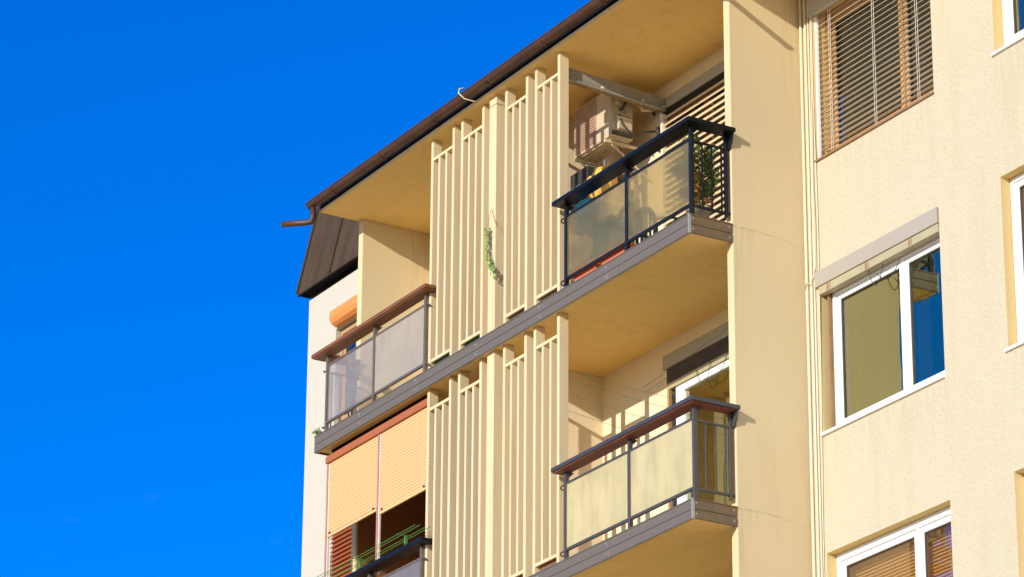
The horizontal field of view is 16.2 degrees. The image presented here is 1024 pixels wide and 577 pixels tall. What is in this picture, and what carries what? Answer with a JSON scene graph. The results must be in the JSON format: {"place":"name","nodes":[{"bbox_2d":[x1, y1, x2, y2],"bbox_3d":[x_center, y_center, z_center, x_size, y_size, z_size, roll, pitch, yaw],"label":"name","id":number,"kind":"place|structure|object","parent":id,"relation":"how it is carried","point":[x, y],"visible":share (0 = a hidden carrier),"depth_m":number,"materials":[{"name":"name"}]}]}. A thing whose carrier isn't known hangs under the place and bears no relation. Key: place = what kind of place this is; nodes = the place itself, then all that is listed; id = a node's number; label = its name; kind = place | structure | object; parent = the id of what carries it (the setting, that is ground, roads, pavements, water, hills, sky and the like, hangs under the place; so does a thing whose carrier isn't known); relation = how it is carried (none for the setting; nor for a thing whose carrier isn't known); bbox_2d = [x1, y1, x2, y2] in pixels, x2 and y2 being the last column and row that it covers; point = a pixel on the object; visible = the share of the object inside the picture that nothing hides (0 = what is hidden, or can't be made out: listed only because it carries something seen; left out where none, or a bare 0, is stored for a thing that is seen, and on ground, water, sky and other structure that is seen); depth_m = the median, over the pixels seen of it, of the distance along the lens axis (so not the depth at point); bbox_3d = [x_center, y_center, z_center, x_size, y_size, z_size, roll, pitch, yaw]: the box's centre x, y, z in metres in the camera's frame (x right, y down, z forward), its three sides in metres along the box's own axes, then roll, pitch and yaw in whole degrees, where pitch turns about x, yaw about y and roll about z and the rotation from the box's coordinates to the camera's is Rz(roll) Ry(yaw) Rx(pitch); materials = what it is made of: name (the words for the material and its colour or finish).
{"place":"outdoors","nodes":[
{"label":"outdoors","id":0,"kind":"place"},
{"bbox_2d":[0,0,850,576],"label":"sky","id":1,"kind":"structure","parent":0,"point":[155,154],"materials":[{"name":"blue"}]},
{"bbox_2d":[599,197,643,221],"bbox_3d":[1.070,-0.825,37.846,0.632,0.025,0.380,13,-25,-28],"label":"cardboard box","id":2,"kind":"object","parent":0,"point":[616,209],"depth_m":37.80,"materials":[{"name":"beige cardboard"}]},
{"bbox_2d":[585,165,617,199],"bbox_3d":[0.951,-1.069,37.848,0.351,0.438,0.348,13,-25,-28],"label":"cloth sack","id":3,"kind":"object","parent":2,"relation":"on","point":[605,187],"visible":0.47,"depth_m":37.74,"materials":[{"name":"yellow fabric"}]},
{"label":"ground","id":4,"kind":"structure","parent":0,"visible":0},
{"bbox_2d":[281,0,1023,576],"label":"apartment building","id":5,"kind":"structure","parent":4,"relation":"on","point":[487,454],"depth_m":35.22,"materials":[{"name":"beige paint"}]},
{"bbox_2d":[311,427,321,435],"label":"corner plant","id":6,"kind":"object","parent":5,"relation":"on","point":[316,432],"visible":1,"depth_m":40.36,"materials":[{"name":"green plant"}]},
{"bbox_2d":[329,526,351,576],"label":"shutter","id":7,"kind":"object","parent":5,"relation":"in","point":[341,541],"depth_m":42.15,"materials":[{"name":"red wood"}]},
{"bbox_2d":[329,294,356,421],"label":"window","id":8,"kind":"structure","parent":5,"relation":"in","point":[346,311],"depth_m":43.21,"materials":[{"name":"plastic"}]},
{"bbox_2d":[317,525,430,576],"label":"drying rack","id":9,"kind":"object","parent":5,"relation":"attached to","point":[405,541],"visible":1,"depth_m":38.39,"materials":[{"name":"green metal"}]},
{"bbox_2d":[434,353,449,363],"bbox_3d":[-0.670,0.793,38.323,0.151,0.131,0.395,13,-25,-28],"label":"planter box","id":10,"kind":"object","parent":5,"relation":"on","point":[441,359],"visible":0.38,"depth_m":38.33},
{"bbox_2d":[458,88,476,101],"bbox_3d":[-0.462,-2.076,38.506,0.234,0.167,0.036,4,-22,-8],"label":"gutter cable","id":11,"kind":"object","parent":5,"relation":"attached to","point":[463,97],"visible":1,"depth_m":38.48,"materials":[{"name":"white plastic"}]},
{"bbox_2d":[465,335,479,345],"bbox_3d":[-0.341,0.592,37.809,0.151,0.131,0.381,13,-25,-28],"label":"planter box","id":12,"kind":"object","parent":5,"relation":"on","point":[472,340],"visible":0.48,"depth_m":37.81,"materials":[{"name":"green plastic"}]},
{"bbox_2d":[483,209,496,278],"bbox_3d":[-0.228,-0.468,37.668,0.092,0.841,0.234,13,-25,-28],"label":"climbing vine","id":13,"kind":"object","parent":5,"relation":"attached to","point":[490,266],"visible":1,"depth_m":37.67,"materials":[{"name":"green plant"}]},
{"bbox_2d":[510,308,524,318],"bbox_3d":[0.129,0.305,37.077,0.151,0.131,0.359,13,-25,-28],"label":"planter box","id":14,"kind":"object","parent":5,"relation":"on","point":[517,313],"visible":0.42,"depth_m":37.09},
{"bbox_2d":[539,558,556,569],"bbox_3d":[0.430,2.759,35.529,0.151,0.131,0.390,13,-25,-28],"label":"planter box","id":15,"kind":"object","parent":5,"relation":"on","point":[548,564],"visible":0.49,"depth_m":35.53,"materials":[{"name":"plastic"}]},
{"bbox_2d":[540,289,556,300],"bbox_3d":[0.450,0.110,36.578,0.151,0.131,0.390,13,-25,-28],"label":"planter box","id":16,"kind":"object","parent":5,"relation":"on","point":[549,294],"visible":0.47,"depth_m":36.59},
{"bbox_2d":[572,256,601,280],"bbox_3d":[0.794,-0.181,36.028,0.185,0.271,0.456,13,-25,-28],"label":"planter trough","id":17,"kind":"object","parent":5,"relation":"on","point":[588,270],"visible":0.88,"depth_m":35.95,"materials":[{"name":"plastic"}]},
{"bbox_2d":[569,159,637,273],"bbox_3d":[0.936,-0.310,37.909,0.400,1.897,0.820,13,-25,-28],"label":"metal shelf","id":18,"kind":"object","parent":5,"relation":"on","point":[586,260],"visible":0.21,"depth_m":37.90,"materials":[{"name":"grey metal"}]},
{"bbox_2d":[571,166,595,188],"bbox_3d":[0.849,-1.142,38.386,0.320,0.180,0.350,13,-25,-28],"label":"storage crate","id":19,"kind":"object","parent":18,"relation":"on","point":[581,176],"visible":0.33,"depth_m":38.27,"materials":[{"name":"plastic"}]},
{"bbox_2d":[573,185,624,210],"bbox_3d":[0.937,-0.928,38.139,0.320,0.179,0.600,13,-25,-28],"label":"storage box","id":20,"kind":"object","parent":18,"relation":"on","point":[621,190],"visible":0.19,"depth_m":37.95,"materials":[{"name":"beige plastic"}]},
{"bbox_2d":[590,217,634,258],"bbox_3d":[1.001,-0.371,36.138,0.345,0.693,0.700,13,-25,-28],"label":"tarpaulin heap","id":21,"kind":"object","parent":5,"relation":"on","point":[608,235],"visible":0.39,"depth_m":36.03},
{"bbox_2d":[575,197,601,237],"bbox_3d":[0.774,-0.723,36.390,0.180,0.349,0.260,13,-25,-28],"label":"storage tub","id":22,"kind":"object","parent":21,"relation":"on","point":[588,220],"visible":1,"depth_m":36.32,"materials":[{"name":"plastic"}]},
{"bbox_2d":[599,241,635,264],"bbox_3d":[1.062,-0.344,35.614,0.188,0.274,0.456,13,-25,-28],"label":"planter trough","id":23,"kind":"object","parent":5,"relation":"on","point":[613,255],"visible":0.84,"depth_m":35.54,"materials":[{"name":"plastic"}]},
{"bbox_2d":[568,378,666,407],"bbox_3d":[1.155,1.077,36.243,1.291,0.184,0.004,9,-23,-20],"label":"clothesline","id":24,"kind":"object","parent":5,"relation":"attached to","point":[615,393],"visible":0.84,"depth_m":36.20,"materials":[{"name":"grey metal"}]},
{"bbox_2d":[569,68,666,111],"bbox_3d":[1.069,-2.073,37.662,1.230,0.230,0.135,13,-25,-28],"label":"side awning","id":25,"kind":"object","parent":5,"relation":"attached to","point":[584,80],"visible":1,"depth_m":37.64,"materials":[{"name":"grey metal"}]},
{"bbox_2d":[574,94,664,195],"bbox_3d":[1.128,-1.496,38.065,0.597,1.065,0.930,13,-25,-28],"label":"air conditioner","id":26,"kind":"object","parent":5,"relation":"attached to","point":[603,126],"visible":0.88,"depth_m":37.97,"materials":[{"name":"white plastic"}]},
{"bbox_2d":[568,393,672,425],"bbox_3d":[1.154,1.235,36.181,1.291,0.204,0.004,9,-23,-20],"label":"clothesline","id":27,"kind":"object","parent":5,"relation":"attached to","point":[616,409],"visible":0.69,"depth_m":36.13,"materials":[{"name":"grey metal"}]},
{"bbox_2d":[569,371,678,399],"bbox_3d":[1.156,0.984,36.280,1.291,0.144,0.004,9,-23,-20],"label":"clothesline","id":28,"kind":"object","parent":5,"relation":"attached to","point":[621,385],"visible":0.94,"depth_m":36.25,"materials":[{"name":"grey metal"}]},
{"bbox_2d":[630,206,679,243],"bbox_3d":[1.502,-0.397,36.192,0.539,0.803,0.592,13,-25,-28],"label":"plastic chair","id":29,"kind":"object","parent":5,"relation":"on","point":[645,210],"visible":0.39,"depth_m":36.12,"materials":[{"name":"white plastic"}]},
{"bbox_2d":[643,327,728,387],"bbox_3d":[2.047,0.464,35.930,0.004,0.264,2.801,12,-25,-28],"label":"clothesline","id":30,"kind":"object","parent":5,"relation":"attached to","point":[686,357],"visible":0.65,"depth_m":36.36,"materials":[{"name":"metal"}]},
{"bbox_2d":[646,336,727,391],"bbox_3d":[2.077,0.518,35.928,0.004,0.244,2.800,13,-25,-28],"label":"clothesline","id":31,"kind":"object","parent":5,"relation":"attached to","point":[689,362],"visible":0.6,"depth_m":36.34,"materials":[{"name":"metal"}]},
{"bbox_2d":[660,60,726,228],"bbox_3d":[2.212,-1.185,36.591,0.130,2.535,2.455,13,-25,-28],"label":"balcony door","id":32,"kind":"structure","parent":5,"relation":"in","point":[703,97],"depth_m":37.39,"materials":[{"name":"beige glass"}]},
{"bbox_2d":[670,133,722,217],"bbox_3d":[1.776,-1.021,34.888,0.420,1.007,0.604,13,-25,-28],"label":"potted conifer","id":33,"kind":"object","parent":5,"relation":"on","point":[682,165],"visible":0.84,"depth_m":34.82,"materials":[{"name":"green plant"}]},
{"bbox_2d":[663,322,730,508],"bbox_3d":[2.223,1.831,35.432,0.140,3.235,2.480,13,-25,-28],"label":"balcony door","id":34,"kind":"structure","parent":5,"relation":"in","point":[685,381],"depth_m":36.22,"materials":[{"name":"white plastic"}]},
{"bbox_2d":[696,358,710,385],"bbox_3d":[1.927,0.863,36.216,0.008,0.254,0.277,13,-25,-28],"label":"hanging wire","id":35,"kind":"object","parent":5,"relation":"hanging from","point":[707,375],"visible":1,"depth_m":36.15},
{"bbox_2d":[805,0,815,288],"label":"loose cable","id":36,"kind":"object","parent":5,"relation":"hanging from","point":[812,154],"visible":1,"depth_m":35.08,"materials":[{"name":"white plastic"}]},
{"bbox_2d":[811,16,824,576],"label":"drainpipe","id":37,"kind":"object","parent":5,"relation":"attached to","point":[819,297],"depth_m":34.45,"materials":[{"name":"beige metal"}]},
{"bbox_2d":[807,0,933,162],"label":"window","id":38,"kind":"structure","parent":5,"relation":"in","point":[879,61],"depth_m":34.81,"materials":[{"name":"beige wood"}]},
{"bbox_2d":[868,264,882,285],"bbox_3d":[3.421,-0.134,33.793,0.008,0.224,0.247,13,-25,-28],"label":"hanging wire","id":39,"kind":"object","parent":5,"relation":"hanging from","point":[879,278],"visible":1,"depth_m":33.74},
{"bbox_2d":[814,207,944,436],"bbox_3d":[3.529,0.357,33.616,0.312,1.668,1.933,13,-25,-28],"label":"window","id":40,"kind":"structure","parent":5,"relation":"in","point":[896,336],"depth_m":33.81,"materials":[{"name":"white plastic"}]},
{"bbox_2d":[877,259,899,279],"bbox_3d":[3.519,-0.155,33.645,0.008,0.136,0.356,13,-25,-28],"label":"hanging wire","id":41,"kind":"object","parent":5,"relation":"hanging from","point":[892,274],"visible":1,"depth_m":33.58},
{"bbox_2d":[837,507,952,576],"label":"window","id":42,"kind":"structure","parent":5,"relation":"in","point":[922,547],"depth_m":32.79,"materials":[{"name":"white plastic"}]},
{"bbox_2d":[990,0,1023,56],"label":"window","id":43,"kind":"structure","parent":5,"relation":"in","point":[1011,37],"depth_m":32.90,"materials":[{"name":"white plastic"}]},
{"bbox_2d":[1004,173,1023,352],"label":"window","id":44,"kind":"structure","parent":5,"relation":"in","point":[1017,183],"depth_m":32.10,"materials":[{"name":"white plastic"}]}
]}

